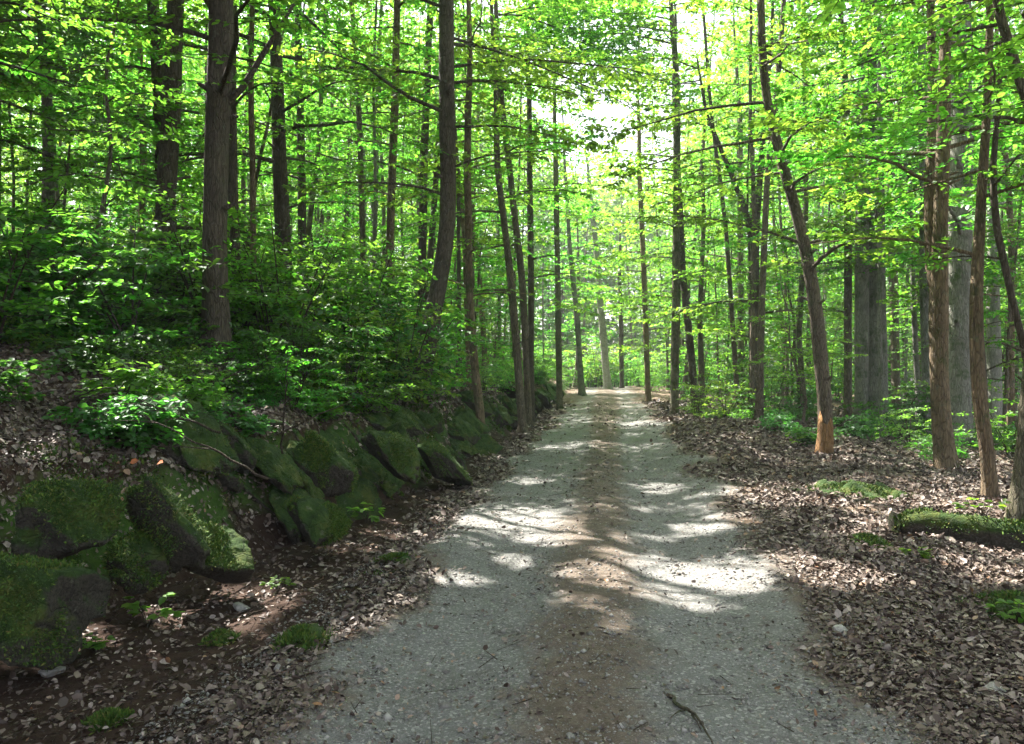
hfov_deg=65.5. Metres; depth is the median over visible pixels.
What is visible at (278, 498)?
boulder
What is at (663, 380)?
shrub
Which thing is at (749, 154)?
beech tree
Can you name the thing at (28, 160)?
beech tree
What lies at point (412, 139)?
beech tree
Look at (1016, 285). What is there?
young beech
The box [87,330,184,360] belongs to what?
seedling
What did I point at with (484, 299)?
young beech
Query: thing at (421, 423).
boulder
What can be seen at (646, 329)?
beech tree
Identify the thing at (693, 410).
shrub
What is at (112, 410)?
seedling
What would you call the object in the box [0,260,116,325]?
shrub
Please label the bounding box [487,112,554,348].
beech tree
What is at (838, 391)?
shrub
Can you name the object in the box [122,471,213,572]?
boulder
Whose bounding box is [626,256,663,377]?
distant tree
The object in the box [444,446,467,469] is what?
boulder
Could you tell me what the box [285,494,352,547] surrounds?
boulder
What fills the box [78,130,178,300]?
young beech
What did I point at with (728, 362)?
shrub
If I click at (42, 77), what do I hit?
beech tree
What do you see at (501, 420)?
boulder
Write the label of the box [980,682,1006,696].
stone
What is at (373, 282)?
shrub
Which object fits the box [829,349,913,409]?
shrub
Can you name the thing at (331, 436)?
boulder
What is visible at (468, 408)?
boulder
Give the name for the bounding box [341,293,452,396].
shrub
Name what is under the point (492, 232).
distant tree
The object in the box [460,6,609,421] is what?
beech tree
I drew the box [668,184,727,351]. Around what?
distant tree
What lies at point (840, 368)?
young beech
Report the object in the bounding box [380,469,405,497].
boulder
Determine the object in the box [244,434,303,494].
boulder
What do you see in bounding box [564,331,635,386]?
shrub
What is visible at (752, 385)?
tree
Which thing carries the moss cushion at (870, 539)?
on the ground
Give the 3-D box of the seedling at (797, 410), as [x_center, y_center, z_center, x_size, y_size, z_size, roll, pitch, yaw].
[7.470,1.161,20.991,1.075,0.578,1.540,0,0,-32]
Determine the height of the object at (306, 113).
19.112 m
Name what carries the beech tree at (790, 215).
on the ground
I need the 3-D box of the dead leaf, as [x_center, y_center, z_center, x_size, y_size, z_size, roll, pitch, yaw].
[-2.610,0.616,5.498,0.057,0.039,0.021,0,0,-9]
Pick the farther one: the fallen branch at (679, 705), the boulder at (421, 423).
the boulder at (421, 423)
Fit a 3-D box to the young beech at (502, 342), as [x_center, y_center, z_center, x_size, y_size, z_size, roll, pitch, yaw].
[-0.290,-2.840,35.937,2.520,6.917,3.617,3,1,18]
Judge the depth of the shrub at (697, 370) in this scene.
40.22 m
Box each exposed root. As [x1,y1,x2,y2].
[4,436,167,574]
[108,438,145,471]
[216,477,273,547]
[231,471,275,515]
[245,418,303,440]
[314,415,400,488]
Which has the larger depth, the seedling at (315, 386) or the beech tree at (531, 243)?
the beech tree at (531, 243)
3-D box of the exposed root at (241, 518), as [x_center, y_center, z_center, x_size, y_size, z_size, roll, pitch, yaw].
[-2.677,1.091,7.173,1.033,1.083,0.104,0,0,-21]
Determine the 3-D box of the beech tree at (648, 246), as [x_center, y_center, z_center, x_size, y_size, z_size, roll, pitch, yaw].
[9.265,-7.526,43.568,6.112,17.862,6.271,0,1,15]
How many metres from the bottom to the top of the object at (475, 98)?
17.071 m
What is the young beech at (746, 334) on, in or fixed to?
on the ground
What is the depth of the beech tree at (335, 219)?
44.32 m
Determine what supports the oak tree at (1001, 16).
on the ground
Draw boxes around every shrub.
[0,174,116,287]
[0,200,44,252]
[0,204,38,231]
[0,208,119,347]
[0,208,162,338]
[0,212,228,357]
[0,223,128,335]
[0,227,32,288]
[0,244,170,346]
[0,249,105,325]
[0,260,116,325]
[2,231,109,313]
[5,249,145,323]
[55,230,148,325]
[82,247,190,334]
[83,212,290,368]
[95,201,275,330]
[96,249,192,327]
[126,237,347,350]
[143,212,341,326]
[144,247,230,328]
[180,352,310,398]
[183,253,324,347]
[187,261,337,382]
[188,202,404,361]
[202,322,311,394]
[226,344,345,418]
[227,247,294,329]
[232,259,333,332]
[239,261,359,368]
[242,237,431,356]
[242,251,385,346]
[252,310,339,383]
[266,302,420,393]
[278,333,353,391]
[281,264,423,355]
[288,244,453,353]
[294,264,397,346]
[302,286,410,342]
[311,265,446,355]
[312,335,400,404]
[318,264,484,407]
[327,330,407,377]
[327,335,381,381]
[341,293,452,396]
[349,319,438,404]
[353,270,507,384]
[355,278,465,365]
[372,345,445,404]
[395,304,464,359]
[404,356,453,383]
[407,335,479,390]
[438,325,464,366]
[438,333,465,377]
[438,347,470,389]
[453,330,489,368]
[463,369,504,388]
[464,363,502,387]
[465,343,502,382]
[465,359,506,392]
[477,337,508,367]
[479,341,511,372]
[480,365,522,392]
[483,366,514,390]
[486,348,523,380]
[490,358,522,382]
[495,377,514,388]
[498,353,538,385]
[509,340,554,355]
[521,354,564,384]
[522,362,550,382]
[534,337,583,378]
[534,340,567,374]
[534,347,568,366]
[534,368,548,384]
[534,368,551,384]
[537,359,554,379]
[544,340,575,375]
[548,351,572,381]
[562,349,618,387]
[562,364,584,387]
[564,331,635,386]
[564,345,617,387]
[564,351,599,386]
[569,354,613,386]
[582,343,629,386]
[593,357,633,386]
[608,353,643,386]
[609,350,657,385]
[610,348,661,385]
[620,359,651,385]
[629,352,669,385]
[631,362,665,384]
[632,343,697,385]
[634,372,665,390]
[640,356,669,384]
[656,369,669,386]
[658,366,683,389]
[666,337,748,396]
[669,358,714,391]
[673,374,720,417]
[679,382,706,399]
[681,360,716,389]
[696,349,788,408]
[696,371,776,418]
[727,388,794,419]
[743,371,812,413]
[746,361,781,395]
[746,372,779,402]
[765,387,837,422]
[770,366,795,394]
[782,385,814,407]
[789,364,841,404]
[809,391,838,417]
[813,371,852,400]
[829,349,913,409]
[832,365,854,400]
[839,383,930,436]
[852,402,906,437]
[871,396,931,449]
[889,374,921,416]
[905,419,931,435]
[952,398,1018,455]
[952,421,1010,449]
[972,389,1019,422]
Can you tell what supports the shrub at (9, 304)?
on the ground
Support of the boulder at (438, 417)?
on the ground
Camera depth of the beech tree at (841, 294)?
45.68 m
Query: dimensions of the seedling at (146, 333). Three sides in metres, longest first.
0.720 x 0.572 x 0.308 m
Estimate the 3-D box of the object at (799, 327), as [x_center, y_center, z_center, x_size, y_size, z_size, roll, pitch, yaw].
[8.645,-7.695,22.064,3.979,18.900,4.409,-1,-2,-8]
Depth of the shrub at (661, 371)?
54.28 m
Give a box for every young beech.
[0,0,157,252]
[0,0,230,334]
[1,147,108,276]
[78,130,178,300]
[78,152,136,316]
[103,67,229,278]
[120,106,258,278]
[147,0,360,290]
[148,97,272,287]
[177,120,272,292]
[239,163,295,273]
[262,138,371,342]
[348,157,427,310]
[351,200,413,296]
[409,199,484,339]
[418,143,501,329]
[433,201,496,366]
[435,176,483,369]
[440,194,526,350]
[441,225,520,350]
[446,217,485,341]
[450,272,536,368]
[454,272,503,348]
[465,283,511,361]
[476,233,527,367]
[489,283,548,366]
[497,275,563,358]
[656,196,777,401]
[661,290,722,376]
[696,292,748,395]
[700,249,806,383]
[705,253,781,386]
[710,251,804,382]
[720,237,867,420]
[723,259,779,371]
[726,188,843,415]
[764,223,843,405]
[764,258,811,389]
[764,261,814,378]
[768,230,837,376]
[773,254,853,389]
[780,245,853,380]
[783,284,854,384]
[804,214,910,376]
[805,298,854,388]
[812,234,853,400]
[813,306,854,404]
[833,265,916,380]
[876,92,1023,414]
[886,264,921,392]
[924,88,1023,444]
[984,238,1023,388]
[984,283,1023,398]
[1000,194,1023,376]
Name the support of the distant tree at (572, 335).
on the ground
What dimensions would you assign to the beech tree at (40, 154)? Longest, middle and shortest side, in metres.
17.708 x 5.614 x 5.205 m
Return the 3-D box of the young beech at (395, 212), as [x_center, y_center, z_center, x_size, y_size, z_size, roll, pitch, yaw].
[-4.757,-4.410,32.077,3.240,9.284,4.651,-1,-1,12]
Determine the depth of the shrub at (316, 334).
11.57 m
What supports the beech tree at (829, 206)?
on the ground
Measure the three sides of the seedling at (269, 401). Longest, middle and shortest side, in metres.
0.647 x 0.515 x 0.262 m
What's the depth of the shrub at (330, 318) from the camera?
15.18 m
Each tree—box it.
[0,0,68,108]
[0,0,131,170]
[0,0,144,87]
[0,0,150,203]
[0,0,163,62]
[0,0,238,231]
[0,0,350,330]
[0,0,389,373]
[0,2,47,21]
[0,33,134,100]
[0,59,40,144]
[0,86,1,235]
[1,0,465,291]
[1,2,119,234]
[1,7,65,234]
[1,8,108,239]
[1,9,34,224]
[1,22,115,244]
[1,28,95,231]
[1,76,58,105]
[2,22,120,228]
[3,28,25,199]
[4,14,108,241]
[5,0,204,251]
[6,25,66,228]
[25,0,266,318]
[26,0,348,323]
[38,0,194,265]
[38,2,151,277]
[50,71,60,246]
[53,0,202,242]
[61,49,117,294]
[64,14,247,241]
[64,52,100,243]
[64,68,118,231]
[65,146,111,230]
[89,0,203,276]
[100,38,197,259]
[113,4,271,272]
[116,0,256,280]
[121,0,320,329]
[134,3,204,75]
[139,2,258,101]
[150,18,202,224]
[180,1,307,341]
[180,27,267,247]
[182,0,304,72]
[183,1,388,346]
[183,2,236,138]
[186,73,272,260]
[187,7,254,214]
[198,7,345,291]
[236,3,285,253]
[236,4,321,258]
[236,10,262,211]
[236,64,270,231]
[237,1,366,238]
[237,21,368,334]
[238,1,395,304]
[238,21,306,263]
[239,0,463,301]
[240,32,320,232]
[241,45,337,270]
[256,0,387,292]
[256,0,714,394]
[259,46,361,286]
[261,75,357,262]
[262,38,355,290]
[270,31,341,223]
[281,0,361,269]
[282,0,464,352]
[288,0,461,279]
[291,2,367,292]
[291,4,435,298]
[292,9,380,272]
[292,106,359,272]
[294,0,399,286]
[294,0,517,334]
[295,103,358,244]
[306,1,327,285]
[306,84,368,289]
[311,139,366,273]
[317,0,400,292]
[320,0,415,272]
[323,75,398,292]
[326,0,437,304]
[326,2,413,296]
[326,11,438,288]
[327,0,541,311]
[327,97,411,276]
[329,89,381,308]
[346,0,557,386]
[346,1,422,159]
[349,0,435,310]
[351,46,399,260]
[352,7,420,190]
[358,0,567,384]
[358,11,483,336]
[364,0,574,423]
[366,33,488,300]
[367,9,451,326]
[368,7,478,292]
[370,40,433,293]
[371,117,462,299]
[379,109,439,332]
[380,0,606,432]
[390,58,463,307]
[393,0,552,372]
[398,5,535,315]
[399,3,491,332]
[402,0,673,426]
[406,67,495,345]
[407,0,553,288]
[428,103,501,313]
[432,130,501,320]
[435,33,541,354]
[452,175,508,332]
[454,0,601,370]
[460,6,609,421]
[460,130,518,329]
[463,134,548,348]
[471,0,631,408]
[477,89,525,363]
[478,119,544,355]
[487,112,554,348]
[489,0,772,413]
[496,230,538,358]
[507,212,554,347]
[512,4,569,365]
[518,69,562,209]
[518,83,632,395]
[525,151,630,387]
[527,198,585,348]
[534,207,595,377]
[534,259,570,357]
[544,245,589,379]
[550,180,613,372]
[560,140,641,388]
[564,189,614,382]
[565,0,927,454]
[581,2,711,401]
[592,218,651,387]
[600,183,664,385]
[602,227,637,352]
[611,0,727,393]
[612,264,662,384]
[613,2,755,396]
[613,52,692,387]
[614,0,739,413]
[616,219,670,366]
[618,240,670,385]
[621,0,892,407]
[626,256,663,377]
[627,63,735,353]
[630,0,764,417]
[631,59,762,412]
[638,252,684,365]
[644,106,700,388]
[648,0,834,406]
[650,120,727,377]
[652,64,747,396]
[657,114,746,384]
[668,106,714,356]
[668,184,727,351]
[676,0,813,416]
[676,0,817,415]
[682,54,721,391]
[684,0,825,354]
[685,2,788,398]
[686,191,746,385]
[692,151,780,394]
[694,95,771,337]
[695,20,820,317]
[695,227,733,375]
[696,206,746,371]
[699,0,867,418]
[703,14,804,316]
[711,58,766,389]
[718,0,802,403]
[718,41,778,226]
[722,0,1006,426]
[722,0,1023,469]
[723,209,780,358]
[724,0,1009,431]
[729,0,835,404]
[739,0,997,426]
[743,0,1023,447]
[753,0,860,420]
[756,23,836,365]
[759,65,887,386]
[759,71,852,381]
[759,141,843,344]
[759,187,805,387]
[760,0,1023,434]
[761,24,854,328]
[768,0,1023,154]
[769,92,853,383]
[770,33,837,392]
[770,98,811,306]
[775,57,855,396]
[778,0,1023,497]
[779,79,855,363]
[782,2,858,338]
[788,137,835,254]
[791,205,853,393]
[794,102,886,361]
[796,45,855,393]
[798,0,1023,40]
[798,2,1002,414]
[804,46,909,352]
[809,3,1007,416]
[809,107,888,398]
[811,213,853,395]
[827,5,937,401]
[830,0,1023,320]
[840,25,917,395]
[842,181,910,355]
[843,9,1002,407]
[852,0,1023,520]
[852,1,1002,366]
[852,9,1017,345]
[854,7,986,391]
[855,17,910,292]
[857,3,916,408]
[860,0,1023,50]
[862,0,1023,359]
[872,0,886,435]
[885,1,1023,435]
[885,27,1023,429]
[888,107,977,356]
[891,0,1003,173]
[898,18,1023,324]
[904,7,1023,282]
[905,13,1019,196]
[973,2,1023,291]
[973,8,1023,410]
[973,23,1023,336]
[977,4,1023,351]
[983,96,1023,329]
[999,106,1022,336]
[1000,159,1023,304]
[1000,210,1023,401]
[1003,110,1023,336]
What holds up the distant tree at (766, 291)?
on the ground
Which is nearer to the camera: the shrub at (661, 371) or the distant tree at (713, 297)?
the shrub at (661, 371)
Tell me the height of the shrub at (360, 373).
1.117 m
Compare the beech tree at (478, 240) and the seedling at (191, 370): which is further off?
the beech tree at (478, 240)
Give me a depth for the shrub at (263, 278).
13.07 m
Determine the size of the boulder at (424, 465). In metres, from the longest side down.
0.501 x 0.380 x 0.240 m
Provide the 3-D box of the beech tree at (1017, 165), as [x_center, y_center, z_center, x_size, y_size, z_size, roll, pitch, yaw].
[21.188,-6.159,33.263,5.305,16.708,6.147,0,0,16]
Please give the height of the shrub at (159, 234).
2.263 m
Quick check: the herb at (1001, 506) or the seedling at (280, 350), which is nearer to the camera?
the herb at (1001, 506)
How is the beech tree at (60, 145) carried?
on the ground
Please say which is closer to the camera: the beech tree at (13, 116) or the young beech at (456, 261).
the beech tree at (13, 116)
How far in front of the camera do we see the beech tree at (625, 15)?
24.88 m
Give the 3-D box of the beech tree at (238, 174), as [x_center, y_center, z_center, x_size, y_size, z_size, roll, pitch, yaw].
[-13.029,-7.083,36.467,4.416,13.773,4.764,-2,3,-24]
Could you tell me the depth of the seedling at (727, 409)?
23.34 m
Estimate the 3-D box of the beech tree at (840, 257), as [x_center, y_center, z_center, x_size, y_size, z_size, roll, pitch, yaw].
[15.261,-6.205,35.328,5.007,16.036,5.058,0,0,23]
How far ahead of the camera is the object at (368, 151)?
49.75 m
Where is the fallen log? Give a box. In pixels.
[888,506,1023,550]
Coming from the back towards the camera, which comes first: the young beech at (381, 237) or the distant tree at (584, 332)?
the distant tree at (584, 332)
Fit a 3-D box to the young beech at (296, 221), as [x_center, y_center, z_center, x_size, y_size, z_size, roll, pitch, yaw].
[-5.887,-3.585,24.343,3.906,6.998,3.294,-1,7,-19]
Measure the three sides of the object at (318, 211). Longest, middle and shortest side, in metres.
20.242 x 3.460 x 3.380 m
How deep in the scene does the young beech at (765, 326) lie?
35.59 m
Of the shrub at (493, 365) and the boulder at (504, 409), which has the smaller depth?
the boulder at (504, 409)
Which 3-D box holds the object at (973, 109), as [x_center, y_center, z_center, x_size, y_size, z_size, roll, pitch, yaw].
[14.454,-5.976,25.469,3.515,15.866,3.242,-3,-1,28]
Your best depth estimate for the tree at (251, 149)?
13.95 m
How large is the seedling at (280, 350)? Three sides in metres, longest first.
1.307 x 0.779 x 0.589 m
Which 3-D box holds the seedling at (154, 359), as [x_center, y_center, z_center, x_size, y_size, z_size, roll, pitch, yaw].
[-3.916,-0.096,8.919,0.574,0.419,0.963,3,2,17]
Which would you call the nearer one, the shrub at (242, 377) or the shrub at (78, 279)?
the shrub at (242, 377)
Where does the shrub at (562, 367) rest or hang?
on the ground
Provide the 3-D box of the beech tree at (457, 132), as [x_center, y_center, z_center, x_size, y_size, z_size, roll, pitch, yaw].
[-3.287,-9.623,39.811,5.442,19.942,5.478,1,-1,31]
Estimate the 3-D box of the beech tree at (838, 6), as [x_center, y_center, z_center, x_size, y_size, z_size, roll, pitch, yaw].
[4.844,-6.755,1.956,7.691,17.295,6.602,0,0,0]
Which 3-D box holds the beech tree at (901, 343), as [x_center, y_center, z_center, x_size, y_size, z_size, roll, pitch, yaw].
[17.845,-7.193,34.860,5.775,18.326,5.925,-2,1,35]
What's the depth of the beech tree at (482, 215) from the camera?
34.91 m
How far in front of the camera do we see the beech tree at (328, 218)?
37.31 m
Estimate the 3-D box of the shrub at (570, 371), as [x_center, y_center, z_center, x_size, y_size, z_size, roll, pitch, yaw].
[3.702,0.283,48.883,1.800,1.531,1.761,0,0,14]
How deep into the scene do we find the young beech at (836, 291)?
28.64 m
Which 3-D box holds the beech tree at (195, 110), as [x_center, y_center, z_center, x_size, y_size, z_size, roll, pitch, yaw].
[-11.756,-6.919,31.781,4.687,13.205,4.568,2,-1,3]
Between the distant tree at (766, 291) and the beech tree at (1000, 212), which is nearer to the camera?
the beech tree at (1000, 212)
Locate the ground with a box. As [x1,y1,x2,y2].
[0,334,1023,743]
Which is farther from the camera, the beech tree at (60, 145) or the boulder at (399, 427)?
the beech tree at (60, 145)
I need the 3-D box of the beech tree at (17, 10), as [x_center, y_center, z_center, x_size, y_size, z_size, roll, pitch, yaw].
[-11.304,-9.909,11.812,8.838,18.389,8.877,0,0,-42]
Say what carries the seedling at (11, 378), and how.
on the ground
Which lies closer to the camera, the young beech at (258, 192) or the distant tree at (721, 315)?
the young beech at (258, 192)
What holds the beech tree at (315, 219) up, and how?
on the ground
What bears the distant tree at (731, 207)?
on the ground
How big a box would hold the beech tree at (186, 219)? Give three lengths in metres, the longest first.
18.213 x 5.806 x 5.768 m
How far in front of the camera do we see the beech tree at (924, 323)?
18.95 m
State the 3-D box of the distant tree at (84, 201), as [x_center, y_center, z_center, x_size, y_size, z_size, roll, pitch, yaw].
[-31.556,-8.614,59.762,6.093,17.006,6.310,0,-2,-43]
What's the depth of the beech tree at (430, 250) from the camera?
23.36 m
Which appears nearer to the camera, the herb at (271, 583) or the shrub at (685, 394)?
the herb at (271, 583)
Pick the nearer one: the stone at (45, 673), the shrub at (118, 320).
the stone at (45, 673)
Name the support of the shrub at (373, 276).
on the ground
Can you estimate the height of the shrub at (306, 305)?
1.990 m
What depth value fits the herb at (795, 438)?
14.47 m
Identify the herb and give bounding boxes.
[80,632,115,653]
[121,592,185,627]
[260,575,296,591]
[346,502,385,523]
[785,431,815,445]
[899,546,932,559]
[951,497,1011,515]
[983,598,1023,623]
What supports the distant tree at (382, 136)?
on the ground
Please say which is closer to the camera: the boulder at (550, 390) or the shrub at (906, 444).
the shrub at (906, 444)
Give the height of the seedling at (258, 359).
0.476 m
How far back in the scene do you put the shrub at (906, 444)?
14.55 m
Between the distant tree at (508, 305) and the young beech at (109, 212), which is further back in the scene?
the distant tree at (508, 305)
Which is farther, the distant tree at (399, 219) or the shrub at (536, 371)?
the distant tree at (399, 219)
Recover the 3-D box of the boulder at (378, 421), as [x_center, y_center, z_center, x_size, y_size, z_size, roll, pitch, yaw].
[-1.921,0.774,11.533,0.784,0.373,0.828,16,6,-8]
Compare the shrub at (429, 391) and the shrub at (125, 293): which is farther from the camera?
the shrub at (429, 391)
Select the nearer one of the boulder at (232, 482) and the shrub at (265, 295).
the boulder at (232, 482)
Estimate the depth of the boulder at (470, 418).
16.02 m
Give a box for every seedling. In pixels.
[0,357,72,405]
[1,326,60,351]
[17,325,152,375]
[40,391,210,450]
[59,354,188,405]
[59,388,192,454]
[63,329,141,361]
[87,295,202,337]
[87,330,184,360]
[129,319,185,351]
[130,347,198,378]
[134,326,174,350]
[145,342,205,371]
[147,343,228,370]
[150,373,235,416]
[160,354,224,390]
[164,320,219,349]
[176,338,292,379]
[197,372,237,395]
[205,356,295,403]
[206,397,275,436]
[220,369,301,399]
[231,390,284,408]
[239,380,362,418]
[244,353,278,373]
[246,345,311,370]
[256,378,335,402]
[294,385,371,414]
[295,390,333,411]
[298,371,359,410]
[303,400,343,421]
[304,363,359,393]
[308,397,349,418]
[325,381,418,413]
[701,409,719,417]
[716,400,743,417]
[727,409,752,418]
[735,404,770,417]
[753,410,802,432]
[765,409,800,419]
[778,406,817,423]
[784,423,843,446]
[814,409,883,440]
[901,421,922,430]
[908,425,976,457]
[908,431,974,460]
[975,421,1016,448]
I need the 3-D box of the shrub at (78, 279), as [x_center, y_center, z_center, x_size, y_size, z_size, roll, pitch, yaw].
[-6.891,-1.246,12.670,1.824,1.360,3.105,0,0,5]
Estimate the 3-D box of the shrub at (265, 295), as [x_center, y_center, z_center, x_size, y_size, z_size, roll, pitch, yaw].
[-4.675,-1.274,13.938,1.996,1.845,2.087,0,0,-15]
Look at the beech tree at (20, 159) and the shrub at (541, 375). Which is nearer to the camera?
the beech tree at (20, 159)
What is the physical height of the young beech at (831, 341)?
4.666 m
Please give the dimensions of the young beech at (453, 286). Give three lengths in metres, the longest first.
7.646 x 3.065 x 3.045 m
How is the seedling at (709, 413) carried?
on the ground
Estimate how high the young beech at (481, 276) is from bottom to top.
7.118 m
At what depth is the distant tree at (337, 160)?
57.99 m
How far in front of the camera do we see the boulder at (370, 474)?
9.23 m
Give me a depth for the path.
4.89 m
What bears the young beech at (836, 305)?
on the ground
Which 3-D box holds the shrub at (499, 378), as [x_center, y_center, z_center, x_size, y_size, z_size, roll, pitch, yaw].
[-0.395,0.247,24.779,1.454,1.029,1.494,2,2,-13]
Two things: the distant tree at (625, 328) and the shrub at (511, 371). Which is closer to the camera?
the shrub at (511, 371)
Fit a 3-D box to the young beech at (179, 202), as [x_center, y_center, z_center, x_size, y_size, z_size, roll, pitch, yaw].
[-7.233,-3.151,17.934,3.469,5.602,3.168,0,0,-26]
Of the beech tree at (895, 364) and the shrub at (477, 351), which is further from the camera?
the shrub at (477, 351)
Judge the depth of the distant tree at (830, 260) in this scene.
54.52 m
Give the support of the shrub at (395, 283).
on the ground
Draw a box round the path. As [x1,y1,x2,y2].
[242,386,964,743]
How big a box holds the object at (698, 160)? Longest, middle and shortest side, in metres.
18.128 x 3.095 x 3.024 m
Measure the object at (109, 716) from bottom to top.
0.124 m
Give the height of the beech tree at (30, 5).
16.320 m
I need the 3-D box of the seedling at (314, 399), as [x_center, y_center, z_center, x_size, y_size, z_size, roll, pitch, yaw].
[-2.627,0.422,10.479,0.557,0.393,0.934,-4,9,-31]
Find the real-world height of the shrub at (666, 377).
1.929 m
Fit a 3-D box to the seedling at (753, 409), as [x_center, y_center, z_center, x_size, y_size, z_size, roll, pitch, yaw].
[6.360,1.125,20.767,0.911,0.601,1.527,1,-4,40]
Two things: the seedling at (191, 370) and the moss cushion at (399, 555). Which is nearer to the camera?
the moss cushion at (399, 555)
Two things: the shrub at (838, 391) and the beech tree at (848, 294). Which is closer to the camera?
the beech tree at (848, 294)
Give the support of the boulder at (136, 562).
on the ground
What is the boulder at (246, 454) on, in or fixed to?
on the ground
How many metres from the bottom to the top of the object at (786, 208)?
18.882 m
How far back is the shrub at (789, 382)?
22.89 m
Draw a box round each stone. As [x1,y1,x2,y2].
[38,666,65,677]
[233,602,249,611]
[832,624,847,633]
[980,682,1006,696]
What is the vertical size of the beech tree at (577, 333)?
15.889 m
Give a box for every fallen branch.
[23,384,118,414]
[108,413,268,479]
[122,398,220,433]
[188,366,256,395]
[246,359,293,453]
[274,400,350,435]
[666,693,713,743]
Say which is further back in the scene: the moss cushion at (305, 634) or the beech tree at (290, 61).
the beech tree at (290, 61)
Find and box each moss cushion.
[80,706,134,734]
[197,627,242,646]
[268,621,338,652]
[363,551,416,574]
[801,479,927,500]
[845,532,894,549]
[949,588,1023,623]
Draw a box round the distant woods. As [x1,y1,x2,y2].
[0,0,1023,391]
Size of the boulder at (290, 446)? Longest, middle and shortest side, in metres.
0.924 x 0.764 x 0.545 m
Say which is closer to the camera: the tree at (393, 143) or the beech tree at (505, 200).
the tree at (393, 143)
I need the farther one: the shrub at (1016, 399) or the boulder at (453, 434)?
the shrub at (1016, 399)
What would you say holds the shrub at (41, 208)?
on the ground
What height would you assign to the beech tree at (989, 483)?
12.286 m
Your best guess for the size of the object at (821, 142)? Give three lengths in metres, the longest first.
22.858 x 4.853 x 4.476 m
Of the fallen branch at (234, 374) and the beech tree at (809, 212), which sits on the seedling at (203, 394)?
the fallen branch at (234, 374)
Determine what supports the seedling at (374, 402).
on the ground
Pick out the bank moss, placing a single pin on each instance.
(426, 474)
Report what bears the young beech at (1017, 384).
on the ground
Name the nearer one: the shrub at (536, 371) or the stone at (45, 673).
the stone at (45, 673)
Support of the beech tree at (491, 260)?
on the ground
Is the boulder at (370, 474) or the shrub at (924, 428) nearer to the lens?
the boulder at (370, 474)
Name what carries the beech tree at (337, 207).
on the ground
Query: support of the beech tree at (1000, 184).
on the ground
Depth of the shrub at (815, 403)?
25.19 m
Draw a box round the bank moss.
[0,385,512,564]
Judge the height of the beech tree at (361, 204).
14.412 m
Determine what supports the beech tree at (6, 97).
on the ground
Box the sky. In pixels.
[2,0,1022,388]
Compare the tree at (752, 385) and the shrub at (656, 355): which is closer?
the tree at (752, 385)
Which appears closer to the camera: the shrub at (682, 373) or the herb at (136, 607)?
the herb at (136, 607)
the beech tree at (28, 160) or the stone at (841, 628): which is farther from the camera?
the beech tree at (28, 160)
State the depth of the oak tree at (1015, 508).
8.19 m
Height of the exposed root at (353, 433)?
0.992 m
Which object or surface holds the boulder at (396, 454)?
on the ground
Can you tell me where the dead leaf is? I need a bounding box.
[130,458,137,463]
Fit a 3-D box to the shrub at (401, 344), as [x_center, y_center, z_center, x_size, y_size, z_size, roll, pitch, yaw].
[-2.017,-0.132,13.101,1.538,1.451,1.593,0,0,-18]
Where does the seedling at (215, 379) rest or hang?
on the ground
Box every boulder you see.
[0,550,116,671]
[4,476,127,559]
[99,528,171,595]
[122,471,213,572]
[149,393,241,475]
[182,519,255,583]
[215,472,247,492]
[217,420,258,473]
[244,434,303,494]
[268,484,311,544]
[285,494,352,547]
[286,440,302,470]
[292,428,359,496]
[299,470,325,499]
[320,428,353,458]
[335,478,382,520]
[336,449,358,470]
[352,447,386,483]
[353,461,380,495]
[359,429,420,483]
[361,411,397,430]
[365,426,375,432]
[380,421,409,481]
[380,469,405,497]
[387,405,423,437]
[397,404,426,434]
[414,419,427,442]
[415,441,472,486]
[416,411,438,433]
[420,459,429,472]
[430,411,444,433]
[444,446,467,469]
[446,416,481,446]
[448,430,463,440]
[449,437,472,458]
[455,407,489,434]
[456,390,492,417]
[461,400,473,413]
[471,433,503,454]
[489,403,508,427]
[495,405,507,412]
[496,394,517,416]
[499,388,515,398]
[503,412,513,424]
[511,416,526,429]
[535,391,551,408]
[535,396,540,409]
[536,391,549,399]
[543,383,555,396]
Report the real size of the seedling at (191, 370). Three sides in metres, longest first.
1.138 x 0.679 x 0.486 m
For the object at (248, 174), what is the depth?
25.31 m
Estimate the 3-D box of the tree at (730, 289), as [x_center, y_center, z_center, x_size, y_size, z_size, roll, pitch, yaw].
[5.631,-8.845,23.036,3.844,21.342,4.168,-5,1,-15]
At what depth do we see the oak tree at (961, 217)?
15.88 m
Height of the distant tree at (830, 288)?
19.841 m
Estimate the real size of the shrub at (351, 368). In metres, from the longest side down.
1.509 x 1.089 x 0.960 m

